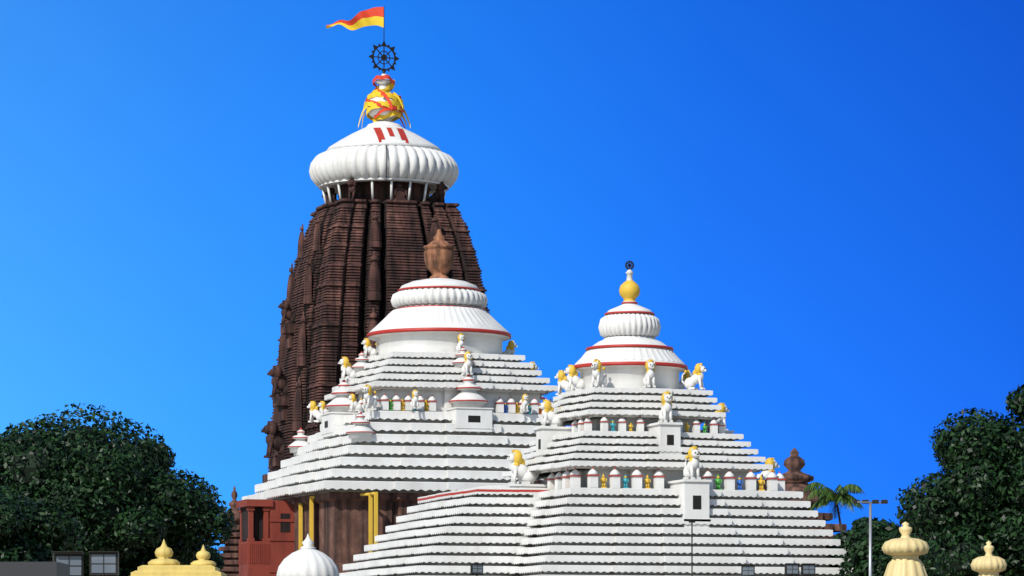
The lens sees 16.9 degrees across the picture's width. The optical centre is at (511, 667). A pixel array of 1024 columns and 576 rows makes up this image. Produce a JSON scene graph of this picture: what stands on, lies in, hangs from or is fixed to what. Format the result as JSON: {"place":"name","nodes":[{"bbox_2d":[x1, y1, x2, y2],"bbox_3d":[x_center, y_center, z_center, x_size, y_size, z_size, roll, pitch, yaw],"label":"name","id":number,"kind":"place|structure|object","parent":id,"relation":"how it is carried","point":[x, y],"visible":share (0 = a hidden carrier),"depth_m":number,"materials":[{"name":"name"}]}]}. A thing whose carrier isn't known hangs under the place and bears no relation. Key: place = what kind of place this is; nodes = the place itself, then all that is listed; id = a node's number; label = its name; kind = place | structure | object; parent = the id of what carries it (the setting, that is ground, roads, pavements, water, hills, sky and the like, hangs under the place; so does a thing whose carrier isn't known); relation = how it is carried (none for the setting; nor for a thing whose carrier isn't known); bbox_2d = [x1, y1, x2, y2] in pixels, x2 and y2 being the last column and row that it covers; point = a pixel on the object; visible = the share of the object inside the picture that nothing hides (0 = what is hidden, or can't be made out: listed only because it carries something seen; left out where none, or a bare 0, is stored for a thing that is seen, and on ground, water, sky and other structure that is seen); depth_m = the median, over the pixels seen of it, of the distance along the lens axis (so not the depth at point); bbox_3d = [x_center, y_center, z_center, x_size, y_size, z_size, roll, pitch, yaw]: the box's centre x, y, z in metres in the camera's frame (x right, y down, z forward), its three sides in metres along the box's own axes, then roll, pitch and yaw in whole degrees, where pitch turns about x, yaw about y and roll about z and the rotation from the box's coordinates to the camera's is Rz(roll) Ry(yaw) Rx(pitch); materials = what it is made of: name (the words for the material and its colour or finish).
{"place":"outdoors","nodes":[
{"label":"outdoors","id":0,"kind":"place"},
{"bbox_2d":[0,0,1023,552],"label":"sky","id":1,"kind":"structure","parent":0,"point":[817,206],"materials":[{"name":"blue"}]},
{"label":"ground","id":2,"kind":"structure","parent":0,"visible":0},
{"bbox_2d":[0,562,68,575],"bbox_3d":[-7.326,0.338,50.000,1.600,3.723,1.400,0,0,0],"label":"roof corner","id":3,"kind":"object","parent":2,"relation":"on","point":[33,569],"visible":1,"depth_m":49.30,"materials":[{"name":"grey concrete"}]},
{"bbox_2d":[0,485,83,561],"bbox_3d":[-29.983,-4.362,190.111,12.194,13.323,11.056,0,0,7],"label":"tree","id":4,"kind":"object","parent":2,"relation":"on","point":[31,533],"visible":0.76,"depth_m":189.33,"materials":[{"name":"green plant"}]},
{"bbox_2d":[52,553,84,575],"bbox_3d":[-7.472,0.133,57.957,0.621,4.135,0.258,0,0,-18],"label":"floodlights","id":5,"kind":"object","parent":2,"relation":"on","point":[75,561],"visible":0.66,"depth_m":57.93,"materials":[{"name":"grey glass"}]},
{"bbox_2d":[52,551,118,574],"bbox_3d":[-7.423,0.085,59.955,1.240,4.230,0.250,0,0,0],"label":"floodlights","id":6,"kind":"object","parent":2,"relation":"on","point":[103,562],"visible":0.63,"depth_m":59.91,"materials":[{"name":"grey glass"}]},
{"bbox_2d":[0,402,236,575],"bbox_3d":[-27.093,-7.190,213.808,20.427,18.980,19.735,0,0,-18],"label":"tree","id":7,"kind":"object","parent":2,"relation":"on","point":[128,499],"visible":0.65,"depth_m":209.15,"materials":[{"name":"green plant"}]},
{"bbox_2d":[131,540,226,575],"bbox_3d":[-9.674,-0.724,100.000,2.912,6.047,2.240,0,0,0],"label":"yellow gate","id":8,"kind":"structure","parent":2,"relation":"on","point":[163,564],"depth_m":99.17,"materials":[{"name":"beige paint"}]},
{"bbox_2d":[218,486,239,575],"bbox_3d":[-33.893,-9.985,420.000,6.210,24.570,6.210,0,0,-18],"label":"spire","id":9,"kind":"structure","parent":2,"relation":"on","point":[230,550],"depth_m":418.37,"materials":[{"name":"brown stone"}]},
{"bbox_2d":[276,534,338,575],"bbox_3d":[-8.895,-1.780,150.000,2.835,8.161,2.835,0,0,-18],"label":"dome","id":10,"kind":"structure","parent":2,"relation":"on","point":[307,559],"depth_m":149.10,"materials":[{"name":"paint"}]},
{"bbox_2d":[236,229,567,575],"bbox_3d":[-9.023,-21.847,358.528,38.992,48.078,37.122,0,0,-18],"label":"temple hall","id":11,"kind":"structure","parent":2,"relation":"on","point":[437,390],"depth_m":350.65,"materials":[{"name":"stone"}]},
{"bbox_2d":[470,563,483,575],"bbox_3d":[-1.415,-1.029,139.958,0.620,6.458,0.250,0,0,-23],"label":"floodlights","id":12,"kind":"object","parent":2,"relation":"on","point":[476,569],"visible":1,"depth_m":139.92,"materials":[{"name":"grey glass"}]},
{"bbox_2d":[339,261,852,575],"bbox_3d":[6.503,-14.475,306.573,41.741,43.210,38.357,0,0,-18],"label":"temple hall","id":13,"kind":"structure","parent":2,"relation":"on","point":[635,468],"depth_m":296.64,"materials":[{"name":"white paint"}]},
{"bbox_2d":[689,520,694,575],"bbox_3d":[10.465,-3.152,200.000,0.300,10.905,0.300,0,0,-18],"label":"thin pole","id":14,"kind":"object","parent":2,"relation":"on","point":[691,521],"visible":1,"depth_m":199.98,"materials":[{"name":"grey metal"}]},
{"bbox_2d":[741,565,754,575],"bbox_3d":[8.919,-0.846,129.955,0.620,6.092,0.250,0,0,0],"label":"floodlights","id":15,"kind":"object","parent":2,"relation":"on","point":[747,570],"visible":1,"depth_m":129.91,"materials":[{"name":"grey glass"}]},
{"bbox_2d":[784,563,815,575],"bbox_3d":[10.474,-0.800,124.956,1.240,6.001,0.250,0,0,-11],"label":"floodlights","id":16,"kind":"object","parent":2,"relation":"on","point":[792,569],"visible":1,"depth_m":124.91,"materials":[{"name":"grey glass"}]},
{"bbox_2d":[782,448,846,547],"bbox_3d":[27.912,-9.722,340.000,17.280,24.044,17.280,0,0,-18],"label":"shrine","id":17,"kind":"object","parent":2,"relation":"on","point":[797,479],"visible":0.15,"depth_m":338.23,"materials":[{"name":"brown stone"}]},
{"bbox_2d":[803,482,864,531],"bbox_3d":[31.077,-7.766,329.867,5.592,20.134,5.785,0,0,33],"label":"palm tree","id":18,"kind":"object","parent":2,"relation":"on","point":[841,495],"visible":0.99,"depth_m":329.12,"materials":[{"name":"green plant"}]},
{"bbox_2d":[826,516,872,574],"bbox_3d":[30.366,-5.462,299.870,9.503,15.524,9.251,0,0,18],"label":"tree","id":19,"kind":"object","parent":2,"relation":"on","point":[842,535],"visible":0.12,"depth_m":298.69,"materials":[{"name":"green plant"}]},
{"bbox_2d":[853,500,887,575],"bbox_3d":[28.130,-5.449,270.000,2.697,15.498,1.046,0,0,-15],"label":"mast light","id":20,"kind":"object","parent":2,"relation":"on","point":[870,523],"visible":1,"depth_m":269.89,"materials":[{"name":"grey metal"}]},
{"bbox_2d":[837,506,915,575],"bbox_3d":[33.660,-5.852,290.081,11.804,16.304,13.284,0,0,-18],"label":"tree","id":21,"kind":"object","parent":2,"relation":"on","point":[856,543],"visible":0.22,"depth_m":288.96,"materials":[{"name":"green plant"}]},
{"bbox_2d":[878,536,930,575],"bbox_3d":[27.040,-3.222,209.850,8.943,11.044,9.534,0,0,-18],"label":"tree","id":22,"kind":"object","parent":2,"relation":"on","point":[885,560],"visible":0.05,"depth_m":209.92,"materials":[{"name":"green plant"}]},
{"bbox_2d":[882,522,929,575],"bbox_3d":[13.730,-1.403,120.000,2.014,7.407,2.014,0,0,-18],"label":"finial","id":23,"kind":"object","parent":2,"relation":"on","point":[905,551],"visible":1,"depth_m":119.49,"materials":[{"name":"paint"}]},
{"bbox_2d":[910,521,927,555],"bbox_3d":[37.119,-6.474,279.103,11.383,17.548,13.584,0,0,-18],"label":"tree","id":24,"kind":"object","parent":2,"relation":"on","point":[916,536],"depth_m":279.86,"materials":[{"name":"green plant"}]},
{"bbox_2d":[894,384,1023,575],"bbox_3d":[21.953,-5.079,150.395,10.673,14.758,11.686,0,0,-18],"label":"tree","id":25,"kind":"object","parent":2,"relation":"on","point":[968,507],"visible":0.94,"depth_m":147.55,"materials":[{"name":"green plant"}]},
{"bbox_2d":[971,541,1006,575],"bbox_3d":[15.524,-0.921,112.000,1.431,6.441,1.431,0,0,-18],"label":"finial","id":26,"kind":"object","parent":2,"relation":"on","point":[988,564],"visible":1,"depth_m":111.66,"materials":[{"name":"paint"}]},
{"bbox_3d":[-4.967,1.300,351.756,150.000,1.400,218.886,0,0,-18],"label":"temple platform","id":27,"kind":"structure","parent":0,"visible":0},
{"bbox_2d":[261,7,489,482],"bbox_3d":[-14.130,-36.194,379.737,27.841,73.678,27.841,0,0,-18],"label":"temple tower","id":28,"kind":"structure","parent":27,"relation":"on","point":[370,233],"depth_m":372.92,"materials":[{"name":"stone"}]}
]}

